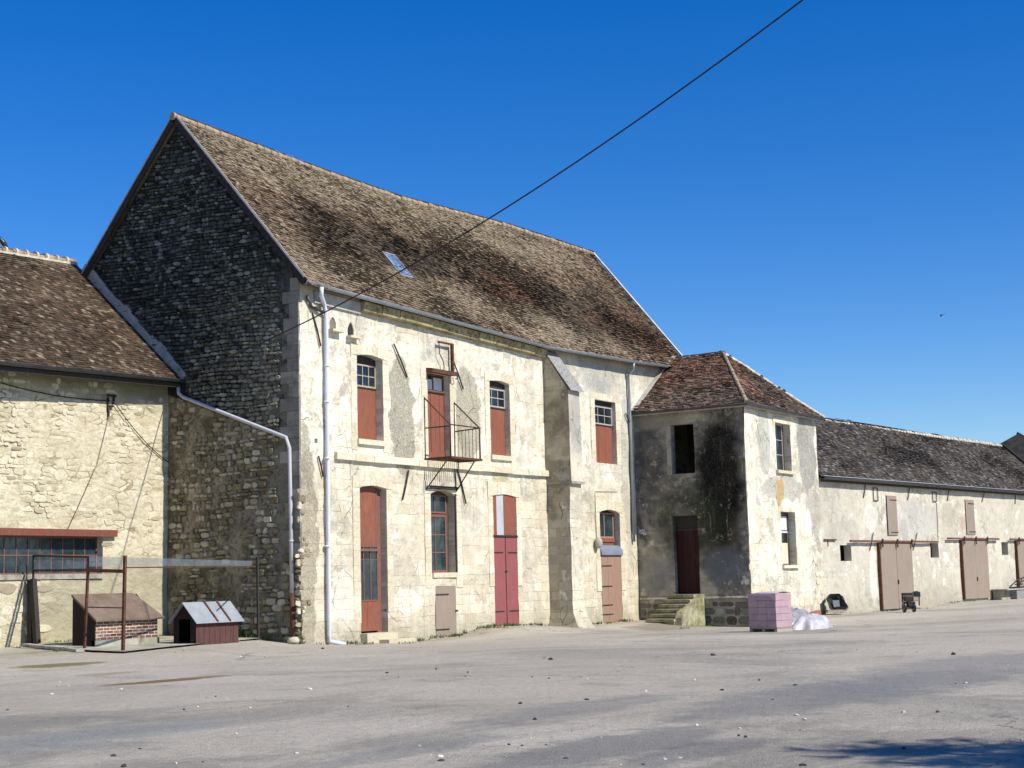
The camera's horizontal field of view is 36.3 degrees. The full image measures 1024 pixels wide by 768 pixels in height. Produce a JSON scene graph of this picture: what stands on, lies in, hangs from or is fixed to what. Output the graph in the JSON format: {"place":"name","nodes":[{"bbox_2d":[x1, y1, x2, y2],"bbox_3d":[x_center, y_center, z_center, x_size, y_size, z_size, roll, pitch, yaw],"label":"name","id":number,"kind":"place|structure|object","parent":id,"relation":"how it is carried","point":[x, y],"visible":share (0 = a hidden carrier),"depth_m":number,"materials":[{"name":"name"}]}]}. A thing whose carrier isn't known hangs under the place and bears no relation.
{"place":"outdoors","nodes":[
{"label":"outdoors","id":0,"kind":"place"},
{"bbox_2d":[39,636,255,652],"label":"pavement","id":1,"kind":"structure","parent":0,"point":[166,641],"depth_m":42.82,"materials":[{"name":"concrete"}]},
{"bbox_2d":[71,593,164,646],"bbox_3d":[-10.977,6.576,43.648,0.977,1.477,2.584,-6,-9,32],"label":"brick kennel","id":2,"kind":"object","parent":1,"relation":"on","point":[104,626],"visible":0.92,"depth_m":43.22,"materials":[{"name":"brick"}]},
{"bbox_2d":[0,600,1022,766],"bbox_3d":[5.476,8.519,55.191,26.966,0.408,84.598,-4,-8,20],"label":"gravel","id":3,"kind":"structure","parent":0,"point":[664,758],"depth_m":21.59,"materials":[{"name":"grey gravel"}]},
{"bbox_2d":[0,598,1023,767],"bbox_3d":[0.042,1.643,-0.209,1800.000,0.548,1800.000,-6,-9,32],"label":"ground","id":4,"kind":"structure","parent":0,"point":[844,694],"depth_m":21.63,"materials":[{"name":"grey asphalt"}]},
{"bbox_2d":[21,643,83,651],"bbox_3d":[-12.321,7.055,41.840,0.220,0.156,3.966,4,-9,-37],"label":"loose plank","id":5,"kind":"object","parent":4,"relation":"on","point":[54,647],"visible":0.93,"depth_m":41.62,"materials":[{"name":"grey wood"}]},
{"bbox_2d":[26,555,259,652],"bbox_3d":[-9.619,5.830,42.238,6.608,2.667,6.262,1,-8,-18],"label":"dog pen frame","id":6,"kind":"object","parent":4,"relation":"on","point":[33,629],"visible":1,"depth_m":43.13,"materials":[{"name":"metal"}]},
{"bbox_2d":[0,246,299,646],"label":"stone annex","id":7,"kind":"object","parent":4,"relation":"on","point":[90,374],"visible":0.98,"depth_m":46.56,"materials":[{"name":"stone"}]},
{"bbox_2d":[0,236,8,248],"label":"bird","id":8,"kind":"object","parent":7,"relation":"on","point":[3,242],"visible":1,"depth_m":49.85},
{"bbox_2d":[0,536,96,574],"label":"long window","id":9,"kind":"structure","parent":7,"relation":"in","point":[16,552],"depth_m":45.05,"materials":[{"name":"grey glass"}]},
{"bbox_2d":[168,600,243,644],"bbox_3d":[-8.724,6.818,44.643,1.123,1.251,1.975,-6,-9,32],"label":"metal roofed kennel","id":10,"kind":"object","parent":4,"relation":"on","point":[206,623],"visible":0.88,"depth_m":44.31,"materials":[{"name":"metal"}]},
{"bbox_2d":[81,112,688,644],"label":"stone farm building","id":11,"kind":"structure","parent":4,"relation":"on","point":[453,422],"depth_m":50.96,"materials":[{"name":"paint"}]},
{"bbox_2d":[357,355,375,439],"bbox_3d":[-4.750,0.437,49.656,0.080,2.740,1.347,-6,-9,32],"label":"window","id":12,"kind":"structure","parent":11,"relation":"in","point":[366,369],"depth_m":49.81,"materials":[{"name":"brown wood"}]},
{"bbox_2d":[360,545,377,631],"bbox_3d":[-4.538,6.373,48.792,0.075,2.660,1.105,-6,-9,32],"label":"glazed door","id":13,"kind":"structure","parent":11,"relation":"in","point":[369,559],"depth_m":48.88,"materials":[{"name":"red wood"}]},
{"bbox_2d":[427,373,444,457],"bbox_3d":[-2.675,1.127,52.775,0.105,2.961,1.334,-6,-9,32],"label":"balcony door","id":14,"kind":"structure","parent":11,"relation":"in","point":[435,383],"depth_m":52.93,"materials":[{"name":"red wood"}]},
{"bbox_2d":[430,494,445,513],"bbox_3d":[-2.612,4.031,52.476,0.060,0.623,1.315,-6,-9,32],"label":"transom window","id":15,"kind":"structure","parent":11,"relation":"in","point":[438,502],"depth_m":52.68,"materials":[{"name":"red wood"}]},
{"bbox_2d":[431,514,447,572],"bbox_3d":[-2.578,5.340,52.309,0.060,1.957,1.315,-6,-9,32],"label":"window","id":16,"kind":"structure","parent":11,"relation":"in","point":[438,521],"depth_m":52.50,"materials":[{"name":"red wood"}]},
{"bbox_2d":[435,586,457,636],"bbox_3d":[-2.179,7.543,51.984,0.095,1.647,1.246,-6,-9,32],"label":"hatch door","id":17,"kind":"structure","parent":11,"relation":"in","point":[445,599],"depth_m":51.93,"materials":[{"name":"wood"}]},
{"bbox_2d":[185,0,802,374],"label":"overhead cable","id":18,"kind":"object","parent":11,"relation":"attached to","point":[741,45],"visible":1,"depth_m":36.98,"materials":[{"name":"metal"}]},
{"bbox_2d":[489,381,505,455],"bbox_3d":[-0.615,1.228,55.978,0.080,2.714,1.316,-6,-9,32],"label":"window","id":19,"kind":"structure","parent":11,"relation":"in","point":[497,390],"depth_m":56.12,"materials":[{"name":"red wood"}]},
{"bbox_2d":[494,537,506,625],"bbox_3d":[-0.442,6.934,54.933,0.086,3.101,0.773,-6,-9,32],"label":"door leaf","id":20,"kind":"structure","parent":11,"relation":"in","point":[499,542],"depth_m":54.93,"materials":[{"name":"wood"}]},
{"bbox_2d":[506,537,518,624],"bbox_3d":[-0.009,7.007,55.610,0.082,3.098,0.773,-6,-9,32],"label":"door leaf","id":21,"kind":"structure","parent":11,"relation":"in","point":[511,542],"depth_m":55.60,"materials":[{"name":"wood"}]},
{"bbox_2d":[595,400,612,463],"bbox_3d":[3.576,1.933,62.515,0.080,2.543,1.725,-6,-9,32],"label":"window","id":22,"kind":"structure","parent":11,"relation":"in","point":[603,411],"depth_m":62.67,"materials":[{"name":"red wood"}]},
{"bbox_2d":[601,556,622,622],"bbox_3d":[3.926,8.097,61.692,0.081,2.632,1.626,-6,-9,32],"label":"plank door","id":23,"kind":"structure","parent":11,"relation":"in","point":[610,565],"depth_m":61.67,"materials":[{"name":"wood"}]},
{"bbox_2d":[17,599,991,651],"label":"weeds","id":24,"kind":"object","parent":4,"relation":"on","point":[483,626],"visible":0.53,"depth_m":52.26,"materials":[{"name":"green plant"}]},
{"bbox_2d":[646,594,705,625],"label":"stone steps","id":25,"kind":"structure","parent":4,"relation":"on","point":[684,610],"depth_m":61.22,"materials":[{"name":"grey stone"}]},
{"bbox_2d":[631,350,826,626],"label":"square tower","id":26,"kind":"structure","parent":4,"relation":"on","point":[728,522],"depth_m":63.31,"materials":[{"name":"paint"}]},
{"bbox_2d":[675,515,699,593],"bbox_3d":[7.126,6.861,62.822,1.112,3.118,0.100,-6,-9,32],"label":"recessed door","id":27,"kind":"structure","parent":26,"relation":"in","point":[687,543],"depth_m":62.85,"materials":[{"name":"red wood"}]},
{"bbox_2d":[775,424,783,469],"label":"window","id":28,"kind":"structure","parent":26,"relation":"in","point":[778,428],"depth_m":65.36,"materials":[{"name":"white wood"}]},
{"bbox_2d":[780,512,788,564],"bbox_3d":[11.135,6.389,64.661,0.070,2.182,1.281,-6,-9,32],"label":"window","id":29,"kind":"structure","parent":26,"relation":"in","point":[783,514],"depth_m":64.93,"materials":[{"name":"white wood"}]},
{"bbox_2d":[747,591,791,631],"bbox_3d":[8.282,7.321,50.129,0.891,1.324,1.125,6,-10,-44],"label":"wrapped block stack","id":30,"kind":"object","parent":4,"relation":"on","point":[770,611],"visible":0.99,"depth_m":49.82,"materials":[{"name":"pink plastic"}]},
{"bbox_2d":[791,607,835,629],"bbox_3d":[11.057,8.546,57.337,1.868,0.810,4.561,-6,-9,32],"label":"plastic covered heap","id":31,"kind":"object","parent":4,"relation":"on","point":[802,619],"visible":0.87,"depth_m":55.86,"materials":[{"name":"white plastic"}]},
{"bbox_2d":[810,610,820,614],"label":"brick rubble","id":32,"kind":"object","parent":4,"relation":"on","point":[817,612],"visible":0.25,"depth_m":66.04,"materials":[{"name":"orange brick"}]},
{"bbox_2d":[824,594,847,612],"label":"black plastic tub","id":33,"kind":"object","parent":4,"relation":"on","point":[836,603],"visible":1,"depth_m":66.77,"materials":[{"name":"plastic"}]},
{"bbox_2d":[901,591,919,611],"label":"two wheeled cart","id":34,"kind":"object","parent":4,"relation":"on","point":[908,598],"visible":1,"depth_m":66.16,"materials":[{"name":"black plastic"}]},
{"bbox_2d":[815,418,1023,613],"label":"long barn","id":35,"kind":"structure","parent":4,"relation":"on","point":[933,519],"depth_m":76.38,"materials":[{"name":"paint"}]},
{"bbox_2d":[876,539,914,609],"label":"sliding door","id":36,"kind":"structure","parent":35,"relation":"in","point":[894,560],"depth_m":72.81,"materials":[{"name":"wood"}]},
{"bbox_2d":[959,536,990,599],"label":"sliding door","id":37,"kind":"structure","parent":35,"relation":"in","point":[975,582],"depth_m":79.90,"materials":[{"name":"wood"}]},
{"bbox_2d":[1014,537,1023,587],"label":"sliding door","id":38,"kind":"structure","parent":35,"relation":"in","point":[1019,545],"depth_m":84.60,"materials":[{"name":"wood"}]},
{"bbox_2d":[991,588,1023,599],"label":"stone trough","id":39,"kind":"object","parent":4,"relation":"on","point":[1008,594],"visible":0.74,"depth_m":81.80,"materials":[{"name":"stone"}]},
{"bbox_2d":[1009,577,1023,587],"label":"iron frame","id":40,"kind":"object","parent":39,"relation":"on","point":[1019,586],"visible":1,"depth_m":83.05,"materials":[{"name":"grey metal"}]},
{"bbox_2d":[1000,432,1023,460],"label":"slate roofed building","id":41,"kind":"structure","parent":4,"relation":"on","point":[1015,444],"depth_m":96.24,"materials":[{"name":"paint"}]},
{"bbox_2d":[0,0,1023,443],"label":"sky","id":42,"kind":"structure","parent":0,"point":[808,210],"materials":[{"name":"blue"}]}
]}

